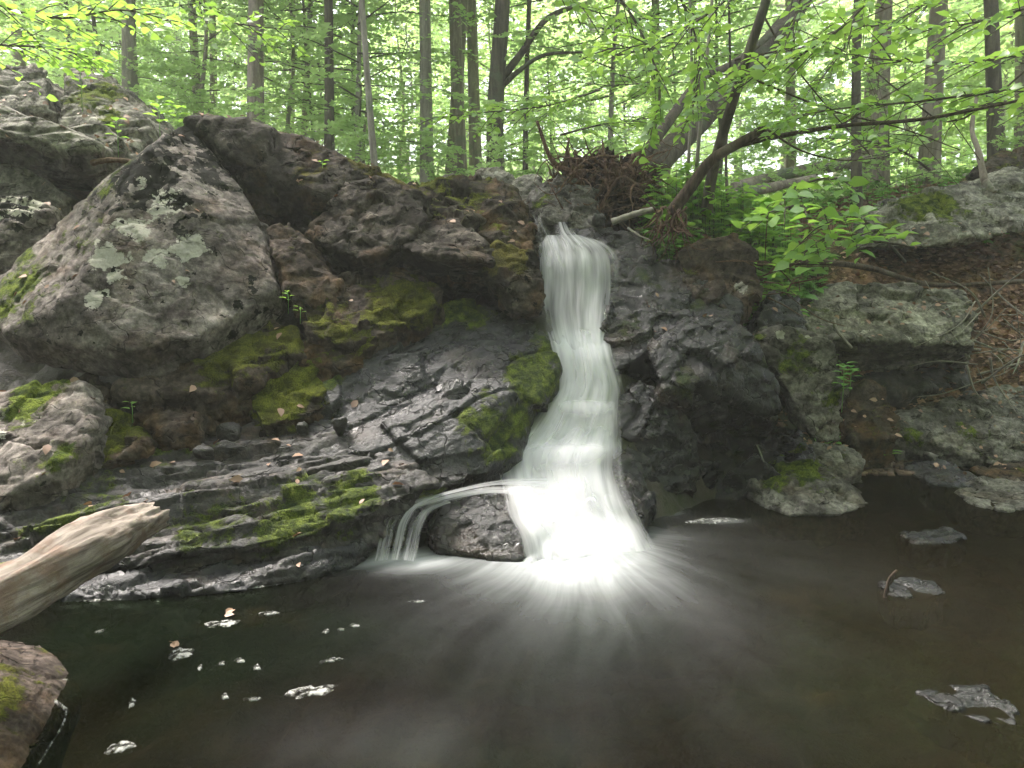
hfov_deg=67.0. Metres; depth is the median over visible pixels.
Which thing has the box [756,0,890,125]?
leafy branch
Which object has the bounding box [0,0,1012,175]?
sky
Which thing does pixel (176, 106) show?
plant
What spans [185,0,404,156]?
young tree
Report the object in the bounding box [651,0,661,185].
tree
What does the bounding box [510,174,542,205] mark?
rock
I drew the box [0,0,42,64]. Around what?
shrub
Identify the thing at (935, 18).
tree
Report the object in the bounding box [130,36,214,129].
shrub
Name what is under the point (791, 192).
leafy branch
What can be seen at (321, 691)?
foam patch
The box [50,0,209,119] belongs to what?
young tree
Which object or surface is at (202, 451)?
stone
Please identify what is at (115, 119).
plant
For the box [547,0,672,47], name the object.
leafy branch
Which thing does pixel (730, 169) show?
shrub
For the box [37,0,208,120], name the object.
young tree
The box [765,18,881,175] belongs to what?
branch
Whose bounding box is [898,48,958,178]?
distant tree
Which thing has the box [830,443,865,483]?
rock
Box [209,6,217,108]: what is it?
tree
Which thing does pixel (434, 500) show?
side cascade
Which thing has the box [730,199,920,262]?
leafy branch
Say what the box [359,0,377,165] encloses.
tree
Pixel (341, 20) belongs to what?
young tree
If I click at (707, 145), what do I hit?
young tree
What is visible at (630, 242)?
slab
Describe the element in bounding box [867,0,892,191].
tree
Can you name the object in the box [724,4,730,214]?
sapling
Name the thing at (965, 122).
forest tree
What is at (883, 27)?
leafy branch
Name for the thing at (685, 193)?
dead branch
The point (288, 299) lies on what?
plant
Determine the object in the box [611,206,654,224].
branch
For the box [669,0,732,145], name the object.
leafy branch
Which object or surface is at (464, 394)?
boulder
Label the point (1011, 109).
leafy branch
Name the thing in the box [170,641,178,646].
dead leaf
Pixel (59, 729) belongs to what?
foam line
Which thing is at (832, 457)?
rock
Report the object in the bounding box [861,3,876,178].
tree
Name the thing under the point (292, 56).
young tree
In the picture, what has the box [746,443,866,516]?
boulder
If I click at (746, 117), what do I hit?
distant tree
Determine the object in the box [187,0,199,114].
tree
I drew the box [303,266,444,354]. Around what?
boulder
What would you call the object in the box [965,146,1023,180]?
rock
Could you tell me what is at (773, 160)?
shrub
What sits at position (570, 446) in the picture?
waterfall
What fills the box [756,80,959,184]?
branch
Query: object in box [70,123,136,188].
rock
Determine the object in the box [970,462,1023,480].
rock
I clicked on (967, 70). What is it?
distant tree
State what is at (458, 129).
tree
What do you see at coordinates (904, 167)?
shrub
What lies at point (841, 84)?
forest tree
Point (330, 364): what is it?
rock
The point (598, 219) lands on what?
stone
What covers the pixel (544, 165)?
shrub
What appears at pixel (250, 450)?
ledge
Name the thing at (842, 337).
twig
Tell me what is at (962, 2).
forest tree
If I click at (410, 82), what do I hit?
distant tree
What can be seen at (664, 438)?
boulder
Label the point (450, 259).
boulder
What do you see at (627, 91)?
distant tree
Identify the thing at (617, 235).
stone
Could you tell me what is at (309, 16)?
tree
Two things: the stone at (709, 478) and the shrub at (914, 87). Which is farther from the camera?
the shrub at (914, 87)
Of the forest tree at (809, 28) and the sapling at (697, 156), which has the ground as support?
the forest tree at (809, 28)
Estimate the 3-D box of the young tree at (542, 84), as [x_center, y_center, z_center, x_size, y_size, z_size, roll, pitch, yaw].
[0.865,-9.032,26.171,4.846,6.704,4.725,0,7,0]
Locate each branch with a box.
[0,0,197,77]
[0,20,115,101]
[174,0,310,65]
[410,89,599,144]
[537,59,700,118]
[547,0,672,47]
[560,97,719,146]
[567,0,736,87]
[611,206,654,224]
[615,0,680,163]
[627,227,649,240]
[635,70,1017,262]
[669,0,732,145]
[693,0,874,113]
[717,0,827,118]
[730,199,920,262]
[735,0,906,60]
[739,83,1023,150]
[752,174,869,214]
[753,259,1023,287]
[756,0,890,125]
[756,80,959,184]
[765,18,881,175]
[768,230,905,277]
[784,124,939,170]
[800,11,1023,200]
[804,26,1023,96]
[812,0,954,65]
[863,0,1023,72]
[905,93,1023,146]
[970,97,996,192]
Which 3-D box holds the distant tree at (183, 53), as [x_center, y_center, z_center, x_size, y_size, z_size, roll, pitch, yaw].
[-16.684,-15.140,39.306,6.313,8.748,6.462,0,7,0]
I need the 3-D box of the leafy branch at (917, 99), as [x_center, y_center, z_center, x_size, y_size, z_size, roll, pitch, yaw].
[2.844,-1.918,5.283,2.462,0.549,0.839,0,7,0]
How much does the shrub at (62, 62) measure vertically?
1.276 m
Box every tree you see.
[0,0,121,86]
[0,0,173,101]
[0,0,181,95]
[0,0,212,115]
[1,2,119,73]
[3,0,167,98]
[3,2,138,83]
[11,0,25,65]
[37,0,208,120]
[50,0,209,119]
[70,0,178,99]
[95,0,335,128]
[109,0,229,126]
[112,0,238,126]
[117,2,246,122]
[121,0,137,95]
[141,1,219,104]
[164,7,265,113]
[180,0,411,135]
[181,0,274,111]
[182,4,246,108]
[182,15,317,123]
[183,0,419,148]
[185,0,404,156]
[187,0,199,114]
[203,11,316,129]
[208,6,340,125]
[209,0,496,163]
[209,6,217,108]
[216,0,319,116]
[217,0,412,144]
[218,21,322,127]
[231,0,484,175]
[247,0,264,123]
[270,43,363,153]
[288,1,295,132]
[301,1,312,136]
[313,0,484,178]
[314,49,399,153]
[319,46,398,163]
[324,0,334,150]
[336,2,444,159]
[342,0,490,181]
[350,0,355,160]
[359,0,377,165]
[369,0,490,150]
[370,0,446,181]
[373,0,540,168]
[386,2,492,174]
[387,41,480,173]
[404,62,489,175]
[408,0,591,165]
[416,0,589,181]
[419,0,433,183]
[444,0,467,174]
[449,0,467,175]
[450,0,760,150]
[466,26,566,165]
[467,0,481,175]
[478,0,597,170]
[478,2,589,177]
[479,8,602,174]
[479,29,559,171]
[482,5,623,181]
[486,0,590,169]
[505,41,584,180]
[510,0,688,151]
[511,0,660,147]
[522,0,531,172]
[523,0,811,231]
[525,0,641,145]
[532,36,640,160]
[539,0,685,174]
[574,46,673,154]
[585,48,681,162]
[587,0,764,186]
[587,51,710,191]
[592,21,688,147]
[592,62,645,158]
[597,0,684,136]
[599,0,837,190]
[618,21,772,189]
[640,37,718,167]
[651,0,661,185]
[660,0,804,161]
[672,0,821,179]
[683,0,810,188]
[701,12,806,171]
[718,0,838,168]
[731,0,864,135]
[732,0,862,118]
[746,0,843,103]
[754,57,829,157]
[778,2,924,184]
[785,0,797,201]
[795,0,927,155]
[795,0,954,174]
[796,13,922,154]
[805,0,984,184]
[812,0,868,177]
[831,0,1014,186]
[840,0,971,187]
[850,0,862,206]
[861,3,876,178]
[861,35,956,185]
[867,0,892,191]
[873,0,1023,101]
[890,0,1014,118]
[890,28,1009,164]
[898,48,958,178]
[903,11,1013,173]
[904,0,1012,164]
[915,0,947,185]
[916,1,1013,175]
[945,0,1014,100]
[946,2,1014,138]
[949,23,1013,145]
[953,2,1010,175]
[961,30,1014,155]
[971,4,1014,67]
[983,0,1005,160]
[1000,3,1014,98]
[1013,0,1023,149]
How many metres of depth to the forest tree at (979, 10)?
29.62 m
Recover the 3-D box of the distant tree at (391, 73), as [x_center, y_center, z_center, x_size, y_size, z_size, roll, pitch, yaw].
[-6.642,-13.753,36.736,6.327,8.768,5.960,-4,8,-30]
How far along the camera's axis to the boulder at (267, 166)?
5.55 m
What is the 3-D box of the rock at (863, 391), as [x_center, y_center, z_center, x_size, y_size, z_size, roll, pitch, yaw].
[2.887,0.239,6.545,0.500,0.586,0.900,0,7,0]
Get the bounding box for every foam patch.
[107,740,135,752]
[173,648,191,659]
[205,620,234,626]
[286,685,329,698]
[685,518,739,523]
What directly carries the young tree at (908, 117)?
on the ground
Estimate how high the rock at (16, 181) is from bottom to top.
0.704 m
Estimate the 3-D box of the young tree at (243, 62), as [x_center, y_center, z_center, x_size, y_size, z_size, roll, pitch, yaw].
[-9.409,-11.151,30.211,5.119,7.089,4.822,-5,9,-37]
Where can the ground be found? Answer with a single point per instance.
(16, 371)
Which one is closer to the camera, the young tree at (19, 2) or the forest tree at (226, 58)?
the young tree at (19, 2)
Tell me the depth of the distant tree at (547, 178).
43.30 m
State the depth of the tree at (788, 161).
14.36 m
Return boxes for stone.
[192,443,214,459]
[216,422,241,441]
[296,421,308,436]
[331,416,347,436]
[592,210,605,226]
[604,232,621,238]
[699,459,720,475]
[702,470,716,488]
[715,473,747,499]
[733,452,780,480]
[894,450,904,460]
[922,451,937,461]
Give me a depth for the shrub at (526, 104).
9.46 m
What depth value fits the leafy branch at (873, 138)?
6.99 m
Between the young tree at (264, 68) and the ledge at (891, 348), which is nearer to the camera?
the ledge at (891, 348)
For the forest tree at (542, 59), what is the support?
on the ground
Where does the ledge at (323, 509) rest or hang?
in the pool water
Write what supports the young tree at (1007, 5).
on the ground
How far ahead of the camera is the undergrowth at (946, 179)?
9.55 m
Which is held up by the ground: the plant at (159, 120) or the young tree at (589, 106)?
the young tree at (589, 106)
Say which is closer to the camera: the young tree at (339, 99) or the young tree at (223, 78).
the young tree at (339, 99)
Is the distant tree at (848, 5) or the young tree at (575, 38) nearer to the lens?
the young tree at (575, 38)
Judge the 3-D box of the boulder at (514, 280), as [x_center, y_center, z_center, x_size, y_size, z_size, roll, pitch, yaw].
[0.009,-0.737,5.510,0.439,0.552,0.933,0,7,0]
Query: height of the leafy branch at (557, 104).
0.587 m
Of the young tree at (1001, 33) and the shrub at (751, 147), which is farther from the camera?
the young tree at (1001, 33)
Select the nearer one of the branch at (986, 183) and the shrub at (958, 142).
the branch at (986, 183)
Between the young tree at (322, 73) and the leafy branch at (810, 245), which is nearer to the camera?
the leafy branch at (810, 245)
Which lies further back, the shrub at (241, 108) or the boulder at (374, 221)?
the shrub at (241, 108)
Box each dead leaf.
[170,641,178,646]
[224,608,235,616]
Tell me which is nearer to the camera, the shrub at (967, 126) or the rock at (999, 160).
the rock at (999, 160)
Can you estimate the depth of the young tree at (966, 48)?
16.66 m
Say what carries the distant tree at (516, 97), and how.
on the ground
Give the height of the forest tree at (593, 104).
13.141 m
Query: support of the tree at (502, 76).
on the ground
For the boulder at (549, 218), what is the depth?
6.13 m
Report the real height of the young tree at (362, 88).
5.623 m
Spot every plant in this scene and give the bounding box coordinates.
[66,52,98,111]
[103,117,127,156]
[123,401,137,422]
[143,95,172,131]
[167,100,187,121]
[283,290,291,313]
[833,361,858,411]
[839,365,860,390]
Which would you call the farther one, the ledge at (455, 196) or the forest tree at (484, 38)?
the forest tree at (484, 38)
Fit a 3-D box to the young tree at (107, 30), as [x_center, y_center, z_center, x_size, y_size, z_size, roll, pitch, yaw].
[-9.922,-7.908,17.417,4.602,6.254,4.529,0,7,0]
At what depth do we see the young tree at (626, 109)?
28.45 m
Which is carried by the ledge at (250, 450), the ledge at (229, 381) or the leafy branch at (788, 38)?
the ledge at (229, 381)
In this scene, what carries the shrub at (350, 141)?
on the ground
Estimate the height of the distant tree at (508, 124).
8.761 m
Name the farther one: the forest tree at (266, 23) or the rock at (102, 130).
the forest tree at (266, 23)
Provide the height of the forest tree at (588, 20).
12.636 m
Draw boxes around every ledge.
[0,468,440,574]
[52,422,421,547]
[58,538,374,601]
[110,319,306,437]
[407,174,539,253]
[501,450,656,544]
[523,234,637,318]
[798,281,977,371]
[851,367,970,409]
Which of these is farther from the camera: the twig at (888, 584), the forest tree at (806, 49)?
the forest tree at (806, 49)
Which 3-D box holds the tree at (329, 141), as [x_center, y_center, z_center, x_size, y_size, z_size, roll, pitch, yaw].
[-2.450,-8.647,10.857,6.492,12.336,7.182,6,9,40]
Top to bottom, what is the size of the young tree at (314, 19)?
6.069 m
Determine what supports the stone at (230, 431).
on the ledge at (250, 450)
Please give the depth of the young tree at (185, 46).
27.66 m
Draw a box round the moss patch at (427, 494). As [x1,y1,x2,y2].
[415,487,446,502]
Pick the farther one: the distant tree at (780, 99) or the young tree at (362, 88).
the distant tree at (780, 99)
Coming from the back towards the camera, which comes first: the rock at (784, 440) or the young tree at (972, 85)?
the young tree at (972, 85)
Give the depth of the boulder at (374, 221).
5.31 m
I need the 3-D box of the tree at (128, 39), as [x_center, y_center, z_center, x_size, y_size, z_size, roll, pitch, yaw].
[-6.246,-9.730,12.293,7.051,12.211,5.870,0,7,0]
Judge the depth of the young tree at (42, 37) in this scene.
20.63 m
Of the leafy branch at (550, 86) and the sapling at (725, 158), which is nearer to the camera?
the sapling at (725, 158)
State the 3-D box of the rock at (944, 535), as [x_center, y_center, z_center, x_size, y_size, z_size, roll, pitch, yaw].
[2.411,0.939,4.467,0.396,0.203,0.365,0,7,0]
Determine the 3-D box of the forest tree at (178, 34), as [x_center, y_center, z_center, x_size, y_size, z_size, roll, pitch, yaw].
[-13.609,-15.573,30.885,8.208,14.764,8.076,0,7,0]
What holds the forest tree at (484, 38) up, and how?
on the ground
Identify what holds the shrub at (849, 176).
on the ground
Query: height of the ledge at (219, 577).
0.514 m
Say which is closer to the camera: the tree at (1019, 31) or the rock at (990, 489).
the rock at (990, 489)
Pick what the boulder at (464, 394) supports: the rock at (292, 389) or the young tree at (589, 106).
the rock at (292, 389)
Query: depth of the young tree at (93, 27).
12.80 m
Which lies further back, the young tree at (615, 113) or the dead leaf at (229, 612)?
the young tree at (615, 113)
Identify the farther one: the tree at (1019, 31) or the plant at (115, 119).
the tree at (1019, 31)
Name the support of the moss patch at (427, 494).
on the ledge at (323, 509)
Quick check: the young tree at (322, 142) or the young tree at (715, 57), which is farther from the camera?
the young tree at (322, 142)
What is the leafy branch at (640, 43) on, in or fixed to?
attached to the leafy branch at (695, 73)
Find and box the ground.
[0,161,1023,532]
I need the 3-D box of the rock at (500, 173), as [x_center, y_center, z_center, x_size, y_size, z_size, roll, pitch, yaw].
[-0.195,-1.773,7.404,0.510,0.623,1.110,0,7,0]
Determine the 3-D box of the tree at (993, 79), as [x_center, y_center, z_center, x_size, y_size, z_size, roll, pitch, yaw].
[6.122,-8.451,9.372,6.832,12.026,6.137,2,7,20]
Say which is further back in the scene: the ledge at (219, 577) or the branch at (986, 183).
the branch at (986, 183)
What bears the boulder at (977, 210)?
on the ground
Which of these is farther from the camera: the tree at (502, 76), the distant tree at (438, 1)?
the distant tree at (438, 1)
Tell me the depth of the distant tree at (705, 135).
32.14 m
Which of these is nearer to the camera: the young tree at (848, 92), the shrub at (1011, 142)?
the shrub at (1011, 142)
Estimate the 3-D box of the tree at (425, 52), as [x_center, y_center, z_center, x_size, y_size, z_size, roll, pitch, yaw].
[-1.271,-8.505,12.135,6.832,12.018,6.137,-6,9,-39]
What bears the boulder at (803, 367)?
on the ground
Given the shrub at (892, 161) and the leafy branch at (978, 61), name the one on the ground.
the shrub at (892, 161)
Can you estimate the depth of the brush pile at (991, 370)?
6.53 m
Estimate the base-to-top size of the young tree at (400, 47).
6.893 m
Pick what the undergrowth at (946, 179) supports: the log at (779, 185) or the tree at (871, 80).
the log at (779, 185)
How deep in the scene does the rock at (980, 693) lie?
2.64 m
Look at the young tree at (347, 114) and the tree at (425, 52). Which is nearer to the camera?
the tree at (425, 52)
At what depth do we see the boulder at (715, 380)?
5.09 m
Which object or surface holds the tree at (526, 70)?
on the ground
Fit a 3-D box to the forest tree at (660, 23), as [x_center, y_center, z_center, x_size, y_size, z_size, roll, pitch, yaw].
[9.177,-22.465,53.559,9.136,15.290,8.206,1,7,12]
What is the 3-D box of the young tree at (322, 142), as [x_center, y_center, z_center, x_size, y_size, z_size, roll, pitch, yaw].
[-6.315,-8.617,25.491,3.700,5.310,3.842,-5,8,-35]
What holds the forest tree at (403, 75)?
on the ground
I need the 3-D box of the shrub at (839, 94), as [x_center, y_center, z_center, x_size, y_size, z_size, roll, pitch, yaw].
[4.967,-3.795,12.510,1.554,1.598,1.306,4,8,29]
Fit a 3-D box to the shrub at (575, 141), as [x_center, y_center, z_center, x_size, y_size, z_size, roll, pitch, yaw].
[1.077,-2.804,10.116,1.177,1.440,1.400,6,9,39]
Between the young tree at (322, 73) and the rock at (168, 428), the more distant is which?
the young tree at (322, 73)
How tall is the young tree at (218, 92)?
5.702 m
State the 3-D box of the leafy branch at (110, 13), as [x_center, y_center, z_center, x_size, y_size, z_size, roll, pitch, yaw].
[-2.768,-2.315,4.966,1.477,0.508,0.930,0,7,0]
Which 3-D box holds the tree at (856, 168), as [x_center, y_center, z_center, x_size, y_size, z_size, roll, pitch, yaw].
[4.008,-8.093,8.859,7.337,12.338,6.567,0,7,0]
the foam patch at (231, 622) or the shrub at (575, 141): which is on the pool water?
the foam patch at (231, 622)
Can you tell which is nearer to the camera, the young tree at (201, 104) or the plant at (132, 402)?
the plant at (132, 402)
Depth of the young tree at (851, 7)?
20.76 m
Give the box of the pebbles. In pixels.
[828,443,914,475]
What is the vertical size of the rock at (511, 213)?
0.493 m
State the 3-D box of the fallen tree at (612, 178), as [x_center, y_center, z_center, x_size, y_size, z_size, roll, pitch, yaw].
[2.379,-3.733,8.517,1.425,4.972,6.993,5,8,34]
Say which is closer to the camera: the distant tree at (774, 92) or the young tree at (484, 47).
the young tree at (484, 47)
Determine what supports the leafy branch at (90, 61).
attached to the canopy tree
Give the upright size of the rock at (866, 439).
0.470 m
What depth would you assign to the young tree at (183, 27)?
28.99 m
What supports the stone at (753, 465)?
on the stone at (727, 493)
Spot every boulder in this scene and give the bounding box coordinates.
[0,63,63,123]
[0,125,290,377]
[0,195,65,274]
[0,379,112,513]
[0,640,67,767]
[58,67,174,153]
[183,113,433,234]
[262,298,562,521]
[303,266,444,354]
[304,175,430,274]
[401,218,495,299]
[427,484,529,561]
[481,240,545,319]
[526,174,603,241]
[600,257,743,381]
[616,380,701,497]
[647,315,780,453]
[672,232,763,325]
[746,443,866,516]
[750,324,849,442]
[851,166,1023,249]
[893,384,1023,467]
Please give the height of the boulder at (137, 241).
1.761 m
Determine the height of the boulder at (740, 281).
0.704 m
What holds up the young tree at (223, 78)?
on the ground
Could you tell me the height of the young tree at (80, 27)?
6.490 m
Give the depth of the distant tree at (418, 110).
36.27 m
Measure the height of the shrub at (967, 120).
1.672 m
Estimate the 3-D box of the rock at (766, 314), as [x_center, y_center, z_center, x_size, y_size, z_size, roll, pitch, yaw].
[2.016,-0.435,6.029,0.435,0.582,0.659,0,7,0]
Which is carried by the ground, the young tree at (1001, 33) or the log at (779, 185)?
the young tree at (1001, 33)
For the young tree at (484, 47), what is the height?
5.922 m
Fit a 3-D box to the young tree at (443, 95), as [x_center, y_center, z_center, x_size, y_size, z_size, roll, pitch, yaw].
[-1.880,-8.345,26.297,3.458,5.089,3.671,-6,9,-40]
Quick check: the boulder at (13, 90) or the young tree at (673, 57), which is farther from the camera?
the young tree at (673, 57)
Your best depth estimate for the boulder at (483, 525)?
4.16 m
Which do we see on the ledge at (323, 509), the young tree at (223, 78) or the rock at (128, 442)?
the rock at (128, 442)
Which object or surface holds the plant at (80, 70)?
on the boulder at (102, 94)
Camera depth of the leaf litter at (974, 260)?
7.56 m
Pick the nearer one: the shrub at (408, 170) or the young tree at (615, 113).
the shrub at (408, 170)
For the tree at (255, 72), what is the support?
on the ground
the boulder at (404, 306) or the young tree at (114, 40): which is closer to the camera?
the boulder at (404, 306)
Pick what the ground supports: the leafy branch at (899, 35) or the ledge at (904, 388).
the ledge at (904, 388)
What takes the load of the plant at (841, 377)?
on the boulder at (803, 367)
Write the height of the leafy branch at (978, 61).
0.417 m
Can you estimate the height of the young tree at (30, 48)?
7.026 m
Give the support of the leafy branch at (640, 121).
attached to the fallen tree at (612, 178)
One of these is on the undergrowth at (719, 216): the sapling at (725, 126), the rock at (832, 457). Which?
the sapling at (725, 126)
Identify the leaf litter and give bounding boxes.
[0,61,1023,566]
[724,178,1023,444]
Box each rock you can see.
[0,164,81,214]
[66,373,117,408]
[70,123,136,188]
[102,408,157,469]
[133,405,205,450]
[249,360,333,437]
[298,327,380,381]
[474,166,514,183]
[474,199,537,249]
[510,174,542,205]
[711,427,815,474]
[744,291,806,331]
[805,441,844,467]
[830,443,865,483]
[837,405,900,468]
[839,378,889,425]
[877,576,944,598]
[899,458,976,487]
[900,526,966,544]
[915,684,1019,724]
[954,476,1023,512]
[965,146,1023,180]
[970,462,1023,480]
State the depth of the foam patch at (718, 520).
4.71 m
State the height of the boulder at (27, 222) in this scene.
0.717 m
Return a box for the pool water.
[0,466,1023,767]
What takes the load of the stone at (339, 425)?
on the ledge at (250, 450)
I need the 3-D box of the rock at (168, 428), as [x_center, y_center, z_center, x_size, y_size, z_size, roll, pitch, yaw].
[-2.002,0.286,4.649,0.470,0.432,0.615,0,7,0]
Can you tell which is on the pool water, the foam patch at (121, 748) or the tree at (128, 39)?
the foam patch at (121, 748)
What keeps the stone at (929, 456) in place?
on the rock at (928, 473)
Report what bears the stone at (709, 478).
on the ground
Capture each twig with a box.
[90,157,130,165]
[831,319,852,348]
[883,570,897,597]
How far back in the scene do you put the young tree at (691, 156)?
26.23 m
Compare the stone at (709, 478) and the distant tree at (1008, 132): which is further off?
the distant tree at (1008, 132)
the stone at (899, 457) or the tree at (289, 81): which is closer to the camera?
the stone at (899, 457)
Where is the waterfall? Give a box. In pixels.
[507,224,643,561]
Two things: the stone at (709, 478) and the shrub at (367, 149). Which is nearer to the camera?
the stone at (709, 478)
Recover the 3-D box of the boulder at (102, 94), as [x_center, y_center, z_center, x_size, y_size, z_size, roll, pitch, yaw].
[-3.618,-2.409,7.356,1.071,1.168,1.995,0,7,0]
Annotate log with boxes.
[0,502,169,636]
[719,174,817,199]
[730,155,873,190]
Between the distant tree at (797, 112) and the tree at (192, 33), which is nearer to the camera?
the tree at (192, 33)
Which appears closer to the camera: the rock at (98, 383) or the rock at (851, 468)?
the rock at (98, 383)
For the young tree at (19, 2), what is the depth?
14.81 m
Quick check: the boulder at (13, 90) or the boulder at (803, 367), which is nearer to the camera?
the boulder at (803, 367)
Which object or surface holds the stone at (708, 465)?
on the ground
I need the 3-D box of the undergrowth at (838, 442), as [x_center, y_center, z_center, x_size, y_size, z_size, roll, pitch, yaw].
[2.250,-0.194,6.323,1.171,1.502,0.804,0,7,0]
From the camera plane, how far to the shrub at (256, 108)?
9.63 m
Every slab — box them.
[0,105,114,190]
[266,222,345,318]
[560,227,655,264]
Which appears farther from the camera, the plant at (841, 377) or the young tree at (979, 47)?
the young tree at (979, 47)
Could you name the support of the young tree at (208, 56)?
on the ground
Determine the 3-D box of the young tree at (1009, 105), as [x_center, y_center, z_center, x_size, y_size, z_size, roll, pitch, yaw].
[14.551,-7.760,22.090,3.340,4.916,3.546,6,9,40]
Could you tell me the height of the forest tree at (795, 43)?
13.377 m
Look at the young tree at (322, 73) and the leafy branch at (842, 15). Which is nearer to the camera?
the leafy branch at (842, 15)
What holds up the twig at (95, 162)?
on the boulder at (137, 241)
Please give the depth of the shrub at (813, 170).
9.47 m
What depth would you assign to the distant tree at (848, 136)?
34.02 m
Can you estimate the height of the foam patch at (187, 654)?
0.008 m
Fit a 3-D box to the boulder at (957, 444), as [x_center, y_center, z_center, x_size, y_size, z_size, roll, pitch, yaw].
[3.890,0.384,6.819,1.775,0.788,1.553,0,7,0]
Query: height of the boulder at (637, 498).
0.633 m
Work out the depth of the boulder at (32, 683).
2.57 m
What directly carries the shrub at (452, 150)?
on the ground
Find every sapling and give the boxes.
[685,0,692,183]
[692,0,713,206]
[699,0,770,215]
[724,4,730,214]
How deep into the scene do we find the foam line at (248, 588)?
3.65 m
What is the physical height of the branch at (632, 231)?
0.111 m
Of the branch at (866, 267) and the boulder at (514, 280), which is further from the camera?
the branch at (866, 267)
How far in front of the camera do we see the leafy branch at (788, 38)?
5.70 m
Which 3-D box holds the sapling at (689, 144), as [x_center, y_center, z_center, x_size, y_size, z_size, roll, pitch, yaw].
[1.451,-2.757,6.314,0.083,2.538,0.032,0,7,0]
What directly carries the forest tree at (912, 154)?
on the ground
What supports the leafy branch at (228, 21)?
attached to the tree at (370, 119)
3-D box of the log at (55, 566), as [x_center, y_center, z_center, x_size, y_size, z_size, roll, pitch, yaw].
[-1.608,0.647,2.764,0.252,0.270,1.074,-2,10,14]
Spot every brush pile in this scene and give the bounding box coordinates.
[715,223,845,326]
[903,267,1023,413]
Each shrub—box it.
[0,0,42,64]
[50,30,136,94]
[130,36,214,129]
[166,80,222,125]
[209,83,280,129]
[235,105,289,132]
[336,110,411,174]
[365,146,399,176]
[378,126,419,183]
[410,130,475,184]
[466,91,559,176]
[509,146,551,178]
[552,109,631,160]
[704,154,738,190]
[719,116,776,201]
[739,66,862,202]
[749,157,783,197]
[776,89,866,193]
[821,51,961,199]
[840,117,900,188]
[890,152,916,186]
[890,158,903,182]
[891,71,1012,181]
[941,134,979,177]
[942,98,986,176]
[984,92,1023,149]
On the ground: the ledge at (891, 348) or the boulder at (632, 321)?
the boulder at (632, 321)
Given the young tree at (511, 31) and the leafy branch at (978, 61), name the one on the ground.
the young tree at (511, 31)
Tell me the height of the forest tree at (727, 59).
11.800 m
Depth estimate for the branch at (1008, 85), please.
6.15 m
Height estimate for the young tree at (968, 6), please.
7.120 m
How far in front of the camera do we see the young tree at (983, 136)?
26.36 m
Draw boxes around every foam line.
[39,701,66,763]
[84,581,296,600]
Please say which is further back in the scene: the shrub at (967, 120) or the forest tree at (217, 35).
the forest tree at (217, 35)
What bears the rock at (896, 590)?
in the pool water
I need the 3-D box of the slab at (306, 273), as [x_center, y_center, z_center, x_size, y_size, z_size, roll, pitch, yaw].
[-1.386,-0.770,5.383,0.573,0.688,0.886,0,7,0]
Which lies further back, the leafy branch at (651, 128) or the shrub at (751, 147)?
the shrub at (751, 147)
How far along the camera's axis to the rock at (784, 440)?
5.46 m
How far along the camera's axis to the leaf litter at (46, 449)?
5.76 m
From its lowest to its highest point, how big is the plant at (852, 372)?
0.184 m
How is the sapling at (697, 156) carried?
on the undergrowth at (719, 216)
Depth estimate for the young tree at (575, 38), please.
18.69 m
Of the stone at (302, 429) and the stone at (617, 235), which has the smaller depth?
the stone at (302, 429)
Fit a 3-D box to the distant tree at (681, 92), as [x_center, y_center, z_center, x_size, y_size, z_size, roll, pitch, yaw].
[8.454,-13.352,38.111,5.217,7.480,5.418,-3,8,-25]
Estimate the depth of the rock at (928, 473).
5.77 m
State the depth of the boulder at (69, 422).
4.13 m
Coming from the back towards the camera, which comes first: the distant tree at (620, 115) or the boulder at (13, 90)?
the distant tree at (620, 115)
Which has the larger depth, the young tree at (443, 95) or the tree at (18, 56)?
the young tree at (443, 95)
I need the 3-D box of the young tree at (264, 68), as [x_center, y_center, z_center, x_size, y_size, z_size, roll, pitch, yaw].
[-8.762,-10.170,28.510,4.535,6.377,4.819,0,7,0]
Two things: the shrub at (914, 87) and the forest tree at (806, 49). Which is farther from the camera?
the forest tree at (806, 49)
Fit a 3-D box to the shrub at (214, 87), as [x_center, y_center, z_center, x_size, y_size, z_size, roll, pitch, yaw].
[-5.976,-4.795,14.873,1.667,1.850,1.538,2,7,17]
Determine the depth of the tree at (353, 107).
17.15 m
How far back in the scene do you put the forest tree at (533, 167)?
40.04 m
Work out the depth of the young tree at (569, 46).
12.30 m
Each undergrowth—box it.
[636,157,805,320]
[656,157,1009,247]
[743,271,846,443]
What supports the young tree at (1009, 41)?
on the ground
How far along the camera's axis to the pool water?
2.98 m
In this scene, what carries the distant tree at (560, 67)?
on the ground
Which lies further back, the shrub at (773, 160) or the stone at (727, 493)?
the shrub at (773, 160)
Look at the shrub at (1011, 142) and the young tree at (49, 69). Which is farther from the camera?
the young tree at (49, 69)
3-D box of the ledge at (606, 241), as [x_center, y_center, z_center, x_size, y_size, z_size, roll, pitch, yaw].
[0.535,-0.622,6.062,0.967,1.092,1.364,0,7,0]
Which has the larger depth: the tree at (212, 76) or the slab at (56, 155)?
the tree at (212, 76)
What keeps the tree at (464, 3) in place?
on the ground
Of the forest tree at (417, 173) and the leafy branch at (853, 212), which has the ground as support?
the forest tree at (417, 173)
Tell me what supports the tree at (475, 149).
on the ground

